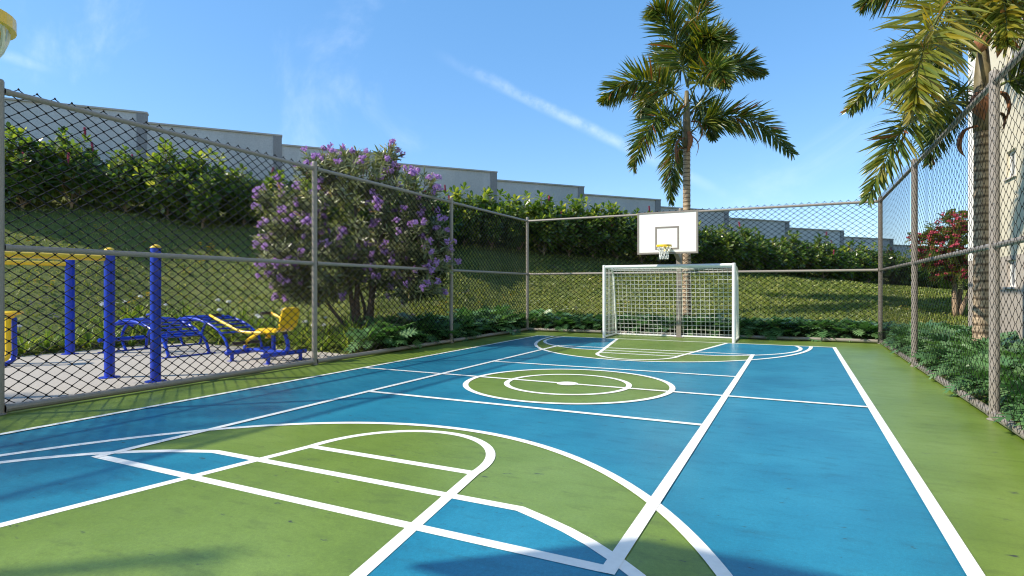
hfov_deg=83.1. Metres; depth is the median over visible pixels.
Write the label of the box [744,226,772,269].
hedge shrub
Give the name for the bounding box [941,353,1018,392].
philodendron
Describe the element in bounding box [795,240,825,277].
hedge shrub
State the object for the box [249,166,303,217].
hedge shrub
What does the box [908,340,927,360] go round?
philodendron
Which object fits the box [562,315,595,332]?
philodendron
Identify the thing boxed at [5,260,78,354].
pull up bar
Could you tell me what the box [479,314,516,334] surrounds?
philodendron
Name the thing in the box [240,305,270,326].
strap leaf lily
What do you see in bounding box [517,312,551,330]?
philodendron
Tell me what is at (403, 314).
philodendron
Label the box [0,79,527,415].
chain link fence
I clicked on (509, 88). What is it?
sky
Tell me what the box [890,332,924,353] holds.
philodendron
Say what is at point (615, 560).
court line markings
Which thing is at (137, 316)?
strap leaf lily
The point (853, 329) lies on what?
philodendron
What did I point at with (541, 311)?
philodendron
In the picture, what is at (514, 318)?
philodendron
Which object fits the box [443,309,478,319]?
philodendron
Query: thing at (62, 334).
strap leaf lily
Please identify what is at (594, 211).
hedge shrub
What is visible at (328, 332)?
strap leaf lily
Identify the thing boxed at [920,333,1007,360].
philodendron
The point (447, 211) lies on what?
hedge shrub
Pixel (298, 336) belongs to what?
strap leaf lily
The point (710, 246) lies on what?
hedge shrub
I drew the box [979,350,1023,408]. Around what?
philodendron
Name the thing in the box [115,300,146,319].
strap leaf lily
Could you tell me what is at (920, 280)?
hedge shrub
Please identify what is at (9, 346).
leg press machine
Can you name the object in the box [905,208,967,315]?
flowering tree
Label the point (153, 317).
exercise post
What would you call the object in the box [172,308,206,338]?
strap leaf lily
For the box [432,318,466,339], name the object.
philodendron
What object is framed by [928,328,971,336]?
philodendron
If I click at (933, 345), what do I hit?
philodendron
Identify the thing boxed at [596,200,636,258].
hedge shrub
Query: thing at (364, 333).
philodendron
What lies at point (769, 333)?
philodendron
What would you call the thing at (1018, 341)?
philodendron
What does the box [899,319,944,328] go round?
philodendron
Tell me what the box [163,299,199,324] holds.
strap leaf lily
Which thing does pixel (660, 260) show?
hedge shrub
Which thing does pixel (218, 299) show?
strap leaf lily
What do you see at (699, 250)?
hedge shrub
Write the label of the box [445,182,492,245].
hedge shrub
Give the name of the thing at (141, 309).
strap leaf lily
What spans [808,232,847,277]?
hedge shrub
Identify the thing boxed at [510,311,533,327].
philodendron
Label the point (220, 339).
strap leaf lily
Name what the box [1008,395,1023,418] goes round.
philodendron
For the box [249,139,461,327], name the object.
flowering tree
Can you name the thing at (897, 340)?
philodendron
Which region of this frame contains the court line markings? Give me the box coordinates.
[0,335,984,575]
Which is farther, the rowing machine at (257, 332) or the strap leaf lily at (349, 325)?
the strap leaf lily at (349, 325)
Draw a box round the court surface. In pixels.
[0,331,1023,575]
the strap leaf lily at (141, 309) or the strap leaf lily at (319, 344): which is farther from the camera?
the strap leaf lily at (141, 309)
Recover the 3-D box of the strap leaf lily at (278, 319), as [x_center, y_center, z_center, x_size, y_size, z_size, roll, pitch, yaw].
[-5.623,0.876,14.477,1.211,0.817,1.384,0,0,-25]
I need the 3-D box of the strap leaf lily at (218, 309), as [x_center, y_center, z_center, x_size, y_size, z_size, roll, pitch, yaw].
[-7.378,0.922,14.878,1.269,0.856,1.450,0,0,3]
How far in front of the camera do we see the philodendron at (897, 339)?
12.59 m
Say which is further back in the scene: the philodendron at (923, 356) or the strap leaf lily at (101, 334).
the strap leaf lily at (101, 334)
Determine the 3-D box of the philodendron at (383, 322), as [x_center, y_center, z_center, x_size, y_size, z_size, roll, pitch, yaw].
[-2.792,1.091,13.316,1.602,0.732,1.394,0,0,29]
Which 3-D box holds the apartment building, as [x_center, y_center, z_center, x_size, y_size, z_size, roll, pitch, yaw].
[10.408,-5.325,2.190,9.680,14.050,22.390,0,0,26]
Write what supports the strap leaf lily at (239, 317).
on the lawn bank
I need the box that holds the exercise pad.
[5,343,344,403]
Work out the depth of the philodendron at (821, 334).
15.28 m
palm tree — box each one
[596,0,799,316]
[840,0,1023,340]
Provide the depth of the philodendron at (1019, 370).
6.62 m
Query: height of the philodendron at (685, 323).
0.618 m
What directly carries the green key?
on the court surface
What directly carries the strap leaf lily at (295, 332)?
on the lawn bank
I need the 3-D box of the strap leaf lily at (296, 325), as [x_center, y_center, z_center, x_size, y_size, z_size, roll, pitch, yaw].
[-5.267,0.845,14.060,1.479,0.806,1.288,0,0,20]
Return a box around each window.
[1003,149,1016,181]
[1003,260,1016,288]
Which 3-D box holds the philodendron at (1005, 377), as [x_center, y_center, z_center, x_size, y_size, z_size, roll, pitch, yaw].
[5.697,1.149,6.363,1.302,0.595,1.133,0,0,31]
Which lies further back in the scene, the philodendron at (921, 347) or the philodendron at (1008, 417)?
the philodendron at (921, 347)
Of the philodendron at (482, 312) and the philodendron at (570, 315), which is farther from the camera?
the philodendron at (570, 315)
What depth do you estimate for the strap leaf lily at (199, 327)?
14.93 m
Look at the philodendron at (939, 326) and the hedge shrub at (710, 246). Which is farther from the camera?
the hedge shrub at (710, 246)
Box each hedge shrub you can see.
[5,121,63,210]
[25,126,112,208]
[92,144,157,210]
[125,137,204,219]
[166,147,240,227]
[219,163,274,225]
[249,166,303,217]
[294,173,342,224]
[328,179,369,234]
[358,182,393,237]
[387,174,440,242]
[423,185,464,239]
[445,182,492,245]
[473,186,516,246]
[498,190,544,250]
[520,190,575,255]
[547,193,592,255]
[569,196,617,256]
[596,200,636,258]
[619,206,660,261]
[654,211,673,264]
[669,227,708,263]
[694,220,720,267]
[704,222,748,268]
[729,222,761,270]
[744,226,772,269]
[762,236,797,273]
[773,230,808,275]
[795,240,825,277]
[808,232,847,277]
[831,244,859,279]
[843,240,877,279]
[856,242,890,282]
[872,244,902,282]
[887,250,920,284]
[902,250,930,286]
[921,251,948,287]
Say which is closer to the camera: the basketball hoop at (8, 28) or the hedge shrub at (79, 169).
the basketball hoop at (8, 28)
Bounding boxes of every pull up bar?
[5,247,120,378]
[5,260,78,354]
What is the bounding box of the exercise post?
[144,244,166,382]
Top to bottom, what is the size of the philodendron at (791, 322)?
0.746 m
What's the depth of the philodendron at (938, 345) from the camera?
9.58 m
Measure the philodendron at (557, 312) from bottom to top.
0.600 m
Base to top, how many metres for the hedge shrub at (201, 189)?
2.759 m
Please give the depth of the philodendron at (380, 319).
13.75 m
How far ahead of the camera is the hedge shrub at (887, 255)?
32.01 m
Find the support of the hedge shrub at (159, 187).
on the lawn bank
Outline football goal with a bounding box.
[603,263,738,342]
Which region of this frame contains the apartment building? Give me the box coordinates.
[968,18,1023,338]
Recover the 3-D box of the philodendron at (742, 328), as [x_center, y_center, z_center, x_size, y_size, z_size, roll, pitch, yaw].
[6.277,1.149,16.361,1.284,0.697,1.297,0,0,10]
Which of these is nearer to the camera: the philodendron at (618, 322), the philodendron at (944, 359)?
the philodendron at (944, 359)
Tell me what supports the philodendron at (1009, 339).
on the lawn bank
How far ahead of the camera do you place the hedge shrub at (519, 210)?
23.08 m
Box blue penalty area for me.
[0,337,808,575]
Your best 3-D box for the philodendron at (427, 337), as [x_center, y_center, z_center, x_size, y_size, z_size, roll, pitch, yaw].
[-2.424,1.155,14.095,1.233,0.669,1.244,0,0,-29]
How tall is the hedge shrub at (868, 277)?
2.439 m
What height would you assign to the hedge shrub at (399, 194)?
2.636 m
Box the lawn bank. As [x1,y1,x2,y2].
[5,193,1022,425]
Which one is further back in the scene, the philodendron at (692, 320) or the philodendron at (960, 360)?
the philodendron at (692, 320)
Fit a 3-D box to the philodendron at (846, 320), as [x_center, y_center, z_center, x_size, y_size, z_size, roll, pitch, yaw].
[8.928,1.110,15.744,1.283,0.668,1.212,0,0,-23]
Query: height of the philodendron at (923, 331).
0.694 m
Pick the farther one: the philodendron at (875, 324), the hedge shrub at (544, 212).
the hedge shrub at (544, 212)
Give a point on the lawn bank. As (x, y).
(47, 277)
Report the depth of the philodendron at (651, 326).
17.14 m
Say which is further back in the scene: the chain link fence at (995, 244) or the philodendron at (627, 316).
the philodendron at (627, 316)
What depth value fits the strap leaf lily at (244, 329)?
14.25 m
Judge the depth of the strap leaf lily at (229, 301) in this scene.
15.20 m
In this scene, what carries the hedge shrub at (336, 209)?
on the lawn bank
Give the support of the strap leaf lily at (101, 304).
on the lawn bank
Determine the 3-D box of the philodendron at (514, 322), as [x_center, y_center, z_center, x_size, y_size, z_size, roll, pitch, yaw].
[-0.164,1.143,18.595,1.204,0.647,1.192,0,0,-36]
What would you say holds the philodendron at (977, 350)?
on the lawn bank
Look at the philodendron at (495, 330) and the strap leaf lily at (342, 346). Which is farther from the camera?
the philodendron at (495, 330)
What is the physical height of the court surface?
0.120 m
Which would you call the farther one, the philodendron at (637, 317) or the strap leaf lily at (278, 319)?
the philodendron at (637, 317)
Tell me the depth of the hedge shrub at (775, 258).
28.52 m
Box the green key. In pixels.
[0,339,723,575]
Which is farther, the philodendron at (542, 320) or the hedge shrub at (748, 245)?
the hedge shrub at (748, 245)
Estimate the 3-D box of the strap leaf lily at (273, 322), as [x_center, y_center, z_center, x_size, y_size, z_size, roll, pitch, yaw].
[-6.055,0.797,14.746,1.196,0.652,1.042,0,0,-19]
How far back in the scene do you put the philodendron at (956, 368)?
8.29 m
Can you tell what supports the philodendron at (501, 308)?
on the lawn bank
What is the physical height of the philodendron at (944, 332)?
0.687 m
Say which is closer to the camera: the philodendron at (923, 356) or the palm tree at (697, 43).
the philodendron at (923, 356)
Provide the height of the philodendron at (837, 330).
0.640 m
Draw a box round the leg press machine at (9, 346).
[5,311,23,365]
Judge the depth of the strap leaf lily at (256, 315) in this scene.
14.00 m
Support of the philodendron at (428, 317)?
on the lawn bank
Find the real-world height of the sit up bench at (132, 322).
0.748 m
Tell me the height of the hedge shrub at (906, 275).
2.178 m
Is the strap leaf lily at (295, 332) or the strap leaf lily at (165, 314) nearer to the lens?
the strap leaf lily at (295, 332)
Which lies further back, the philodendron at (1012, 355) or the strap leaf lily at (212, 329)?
the strap leaf lily at (212, 329)
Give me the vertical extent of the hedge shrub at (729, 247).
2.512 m
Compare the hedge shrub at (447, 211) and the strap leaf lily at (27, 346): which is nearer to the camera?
the strap leaf lily at (27, 346)
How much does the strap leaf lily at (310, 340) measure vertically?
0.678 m
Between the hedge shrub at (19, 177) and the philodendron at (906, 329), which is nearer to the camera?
the philodendron at (906, 329)
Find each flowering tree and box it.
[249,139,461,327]
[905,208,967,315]
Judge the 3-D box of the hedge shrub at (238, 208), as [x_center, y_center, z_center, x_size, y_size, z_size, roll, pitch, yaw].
[-9.138,-3.144,19.800,1.854,2.165,1.854,0,0,-41]
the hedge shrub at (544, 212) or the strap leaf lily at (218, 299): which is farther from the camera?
the hedge shrub at (544, 212)
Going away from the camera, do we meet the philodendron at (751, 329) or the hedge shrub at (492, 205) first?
the philodendron at (751, 329)
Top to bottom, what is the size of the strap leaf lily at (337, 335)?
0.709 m
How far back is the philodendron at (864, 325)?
14.67 m
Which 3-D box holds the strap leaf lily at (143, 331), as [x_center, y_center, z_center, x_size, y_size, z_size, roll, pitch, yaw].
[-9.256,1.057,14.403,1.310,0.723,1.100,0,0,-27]
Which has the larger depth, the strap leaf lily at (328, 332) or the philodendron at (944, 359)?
the strap leaf lily at (328, 332)
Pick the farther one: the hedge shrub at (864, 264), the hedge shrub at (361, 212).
the hedge shrub at (864, 264)
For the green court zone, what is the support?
on the court surface
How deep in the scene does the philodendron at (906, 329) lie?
12.96 m
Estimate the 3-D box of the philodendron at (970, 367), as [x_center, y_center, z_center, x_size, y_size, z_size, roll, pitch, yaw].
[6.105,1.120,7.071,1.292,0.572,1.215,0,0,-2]
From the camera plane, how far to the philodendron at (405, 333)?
12.82 m
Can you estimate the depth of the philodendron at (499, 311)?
18.51 m
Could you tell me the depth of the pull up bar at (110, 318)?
8.88 m
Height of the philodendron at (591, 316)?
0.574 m
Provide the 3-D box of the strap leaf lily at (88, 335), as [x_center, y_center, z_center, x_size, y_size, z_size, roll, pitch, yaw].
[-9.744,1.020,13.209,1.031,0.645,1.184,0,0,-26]
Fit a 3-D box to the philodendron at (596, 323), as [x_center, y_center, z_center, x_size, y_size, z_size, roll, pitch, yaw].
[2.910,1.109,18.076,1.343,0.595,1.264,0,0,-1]
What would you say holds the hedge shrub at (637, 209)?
on the lawn bank
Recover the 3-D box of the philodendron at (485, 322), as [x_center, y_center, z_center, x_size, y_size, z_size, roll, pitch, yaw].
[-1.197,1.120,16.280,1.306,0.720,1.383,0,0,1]
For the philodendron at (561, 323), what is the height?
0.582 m
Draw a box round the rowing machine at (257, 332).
[209,307,306,364]
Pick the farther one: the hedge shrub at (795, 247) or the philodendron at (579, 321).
the hedge shrub at (795, 247)
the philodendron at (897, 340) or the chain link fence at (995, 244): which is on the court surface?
the chain link fence at (995, 244)
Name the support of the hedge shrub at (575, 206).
on the lawn bank
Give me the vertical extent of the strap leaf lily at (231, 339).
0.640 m
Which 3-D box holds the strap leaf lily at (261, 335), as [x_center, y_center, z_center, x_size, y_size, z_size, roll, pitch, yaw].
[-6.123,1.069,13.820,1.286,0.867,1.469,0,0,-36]
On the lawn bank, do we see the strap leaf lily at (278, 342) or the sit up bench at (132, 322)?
the strap leaf lily at (278, 342)
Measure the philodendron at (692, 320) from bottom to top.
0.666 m
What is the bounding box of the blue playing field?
[0,336,966,575]
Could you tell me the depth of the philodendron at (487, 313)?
17.63 m
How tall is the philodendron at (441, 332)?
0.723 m
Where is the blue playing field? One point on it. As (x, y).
(762, 487)
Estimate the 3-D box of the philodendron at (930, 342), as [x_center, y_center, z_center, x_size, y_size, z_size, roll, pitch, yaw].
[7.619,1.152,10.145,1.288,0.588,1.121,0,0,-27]
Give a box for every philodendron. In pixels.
[339,326,402,353]
[356,315,414,336]
[359,323,417,348]
[365,321,425,348]
[380,315,431,333]
[388,312,437,333]
[394,324,431,347]
[407,311,441,337]
[407,320,451,341]
[407,321,439,346]
[424,320,461,341]
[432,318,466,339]
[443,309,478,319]
[447,317,479,341]
[455,306,489,319]
[456,315,491,339]
[458,316,483,338]
[470,318,492,333]
[471,308,496,318]
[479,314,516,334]
[482,303,515,315]
[482,316,501,332]
[485,307,511,314]
[496,314,526,330]
[498,310,521,332]
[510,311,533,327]
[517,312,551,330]
[525,308,553,324]
[530,315,556,327]
[539,312,567,331]
[552,311,566,323]
[552,315,579,331]
[556,312,582,326]
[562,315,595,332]
[576,313,598,325]
[577,316,602,329]
[584,315,618,330]
[601,316,633,330]
[613,314,646,333]
[624,313,667,331]
[644,317,675,333]
[653,315,690,332]
[672,317,708,335]
[682,314,703,332]
[682,315,724,333]
[697,314,740,338]
[711,316,757,338]
[729,316,774,337]
[742,317,791,339]
[759,315,807,335]
[778,318,827,341]
[791,317,843,341]
[815,320,852,341]
[816,316,854,337]
[832,321,877,339]
[845,320,877,338]
[847,320,895,338]
[869,324,903,337]
[882,327,907,350]
[883,329,918,354]
[885,328,910,350]
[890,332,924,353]
[896,332,937,357]
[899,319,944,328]
[905,322,968,331]
[907,325,953,345]
[907,336,941,363]
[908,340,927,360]
[912,340,956,378]
[914,343,945,367]
[915,344,939,368]
[918,324,964,329]
[918,327,964,336]
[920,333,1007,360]
[922,347,962,382]
[927,347,977,378]
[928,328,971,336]
[933,330,971,338]
[939,351,988,384]
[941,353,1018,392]
[945,334,1023,377]
[946,340,1023,379]
[946,356,988,389]
[950,335,968,346]
[951,355,1023,397]
[955,365,1023,403]
[969,329,1018,338]
[971,369,1020,413]
[976,344,1023,384]
[978,348,1017,359]
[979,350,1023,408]
[986,364,1023,405]
[990,379,1023,429]
[1000,333,1018,343]
[1000,380,1023,411]
[1007,378,1023,421]
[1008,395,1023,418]
[1009,354,1023,370]
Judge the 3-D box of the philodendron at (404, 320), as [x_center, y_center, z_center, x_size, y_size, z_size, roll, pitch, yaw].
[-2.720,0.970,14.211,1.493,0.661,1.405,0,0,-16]
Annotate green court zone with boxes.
[127,336,749,575]
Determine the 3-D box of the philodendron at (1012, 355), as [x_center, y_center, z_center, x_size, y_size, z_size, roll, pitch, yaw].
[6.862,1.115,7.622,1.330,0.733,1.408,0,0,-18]
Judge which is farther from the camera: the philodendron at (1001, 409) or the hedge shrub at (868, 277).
the hedge shrub at (868, 277)
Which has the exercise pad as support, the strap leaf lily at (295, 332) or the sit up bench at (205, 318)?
the sit up bench at (205, 318)
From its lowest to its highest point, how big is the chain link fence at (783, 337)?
3.724 m
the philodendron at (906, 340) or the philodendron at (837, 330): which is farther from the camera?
the philodendron at (837, 330)
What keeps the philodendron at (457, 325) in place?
on the lawn bank
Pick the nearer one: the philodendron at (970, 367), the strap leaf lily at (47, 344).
the philodendron at (970, 367)
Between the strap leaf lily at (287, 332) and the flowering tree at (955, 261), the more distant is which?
the flowering tree at (955, 261)
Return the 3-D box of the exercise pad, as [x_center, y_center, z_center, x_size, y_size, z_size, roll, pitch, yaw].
[-9.263,1.444,6.513,5.920,0.112,15.470,0,0,26]
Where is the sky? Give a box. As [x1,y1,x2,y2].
[0,0,967,249]
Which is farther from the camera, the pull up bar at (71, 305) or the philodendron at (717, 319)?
the philodendron at (717, 319)
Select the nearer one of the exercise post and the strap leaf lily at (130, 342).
the exercise post
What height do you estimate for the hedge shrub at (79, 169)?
2.716 m
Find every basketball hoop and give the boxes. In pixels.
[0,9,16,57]
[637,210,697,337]
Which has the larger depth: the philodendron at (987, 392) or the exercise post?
the exercise post
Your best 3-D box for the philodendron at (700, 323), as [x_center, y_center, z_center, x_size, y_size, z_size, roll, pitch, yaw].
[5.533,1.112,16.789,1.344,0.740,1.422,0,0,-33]
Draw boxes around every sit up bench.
[97,317,215,358]
[161,315,262,350]
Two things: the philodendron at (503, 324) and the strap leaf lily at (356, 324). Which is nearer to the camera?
the strap leaf lily at (356, 324)
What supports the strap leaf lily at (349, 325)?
on the lawn bank
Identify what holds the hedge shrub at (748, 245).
on the lawn bank
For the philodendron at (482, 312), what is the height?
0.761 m
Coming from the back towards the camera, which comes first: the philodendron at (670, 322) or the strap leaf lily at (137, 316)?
the philodendron at (670, 322)
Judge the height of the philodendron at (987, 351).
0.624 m
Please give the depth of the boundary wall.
21.68 m
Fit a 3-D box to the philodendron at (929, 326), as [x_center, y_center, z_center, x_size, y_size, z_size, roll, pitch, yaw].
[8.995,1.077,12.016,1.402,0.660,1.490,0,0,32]
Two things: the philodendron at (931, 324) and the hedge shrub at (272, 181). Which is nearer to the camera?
the philodendron at (931, 324)
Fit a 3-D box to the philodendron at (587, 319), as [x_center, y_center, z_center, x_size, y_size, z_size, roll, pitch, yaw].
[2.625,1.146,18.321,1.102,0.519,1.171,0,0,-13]
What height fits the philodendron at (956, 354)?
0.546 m
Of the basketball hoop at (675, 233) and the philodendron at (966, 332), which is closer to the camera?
the philodendron at (966, 332)
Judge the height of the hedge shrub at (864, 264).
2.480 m
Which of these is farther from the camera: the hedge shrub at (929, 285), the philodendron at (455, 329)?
the hedge shrub at (929, 285)
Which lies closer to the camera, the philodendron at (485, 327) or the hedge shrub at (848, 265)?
the philodendron at (485, 327)
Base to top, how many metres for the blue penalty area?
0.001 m
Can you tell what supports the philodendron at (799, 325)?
on the lawn bank
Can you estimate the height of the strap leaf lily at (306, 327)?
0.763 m
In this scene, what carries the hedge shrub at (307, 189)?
on the lawn bank
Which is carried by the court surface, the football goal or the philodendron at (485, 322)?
the football goal
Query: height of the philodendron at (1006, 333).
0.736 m
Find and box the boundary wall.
[5,97,924,257]
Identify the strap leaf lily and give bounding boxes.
[17,323,51,352]
[23,325,64,350]
[34,320,101,353]
[75,322,103,346]
[77,321,130,344]
[82,302,137,328]
[115,295,149,318]
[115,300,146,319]
[116,325,149,345]
[117,304,168,332]
[120,316,169,342]
[147,303,181,326]
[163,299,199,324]
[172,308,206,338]
[183,312,211,334]
[184,311,218,335]
[194,308,236,337]
[194,319,238,345]
[198,298,236,323]
[206,300,251,327]
[213,322,241,342]
[226,314,270,343]
[229,303,259,326]
[231,315,261,340]
[231,315,276,346]
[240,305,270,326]
[249,316,282,345]
[261,307,278,327]
[264,307,302,332]
[269,317,320,334]
[270,315,309,342]
[270,323,317,344]
[276,312,323,338]
[276,320,318,349]
[292,323,335,351]
[295,324,331,351]
[309,316,337,339]
[320,317,351,348]
[322,318,374,351]
[326,304,374,332]
[328,312,377,348]
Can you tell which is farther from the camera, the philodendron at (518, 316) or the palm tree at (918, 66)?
the philodendron at (518, 316)
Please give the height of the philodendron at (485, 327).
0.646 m
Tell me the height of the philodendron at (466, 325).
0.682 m
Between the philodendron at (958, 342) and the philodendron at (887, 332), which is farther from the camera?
the philodendron at (887, 332)
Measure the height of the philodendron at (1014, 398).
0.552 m
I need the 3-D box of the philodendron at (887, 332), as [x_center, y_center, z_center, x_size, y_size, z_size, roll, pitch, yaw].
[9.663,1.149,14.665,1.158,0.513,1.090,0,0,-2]
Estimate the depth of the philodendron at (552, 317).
18.68 m
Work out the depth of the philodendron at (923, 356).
9.31 m
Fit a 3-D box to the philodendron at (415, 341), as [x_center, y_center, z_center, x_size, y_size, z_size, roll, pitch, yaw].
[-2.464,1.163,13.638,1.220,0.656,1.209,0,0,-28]
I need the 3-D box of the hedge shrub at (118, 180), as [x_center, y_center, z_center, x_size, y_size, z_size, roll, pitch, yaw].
[-12.374,-3.430,18.416,1.981,2.245,1.988,0,0,15]
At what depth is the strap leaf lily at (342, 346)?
12.54 m
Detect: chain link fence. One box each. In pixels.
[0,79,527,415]
[526,199,882,343]
[878,39,1023,438]
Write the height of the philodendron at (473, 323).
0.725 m
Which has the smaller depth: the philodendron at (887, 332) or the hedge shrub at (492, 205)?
the philodendron at (887, 332)
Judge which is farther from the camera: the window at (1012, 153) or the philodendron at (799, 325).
the philodendron at (799, 325)
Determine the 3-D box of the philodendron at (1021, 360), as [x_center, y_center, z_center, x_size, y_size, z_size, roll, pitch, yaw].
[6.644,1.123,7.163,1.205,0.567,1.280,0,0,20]
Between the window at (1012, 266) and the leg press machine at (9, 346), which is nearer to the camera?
the leg press machine at (9, 346)

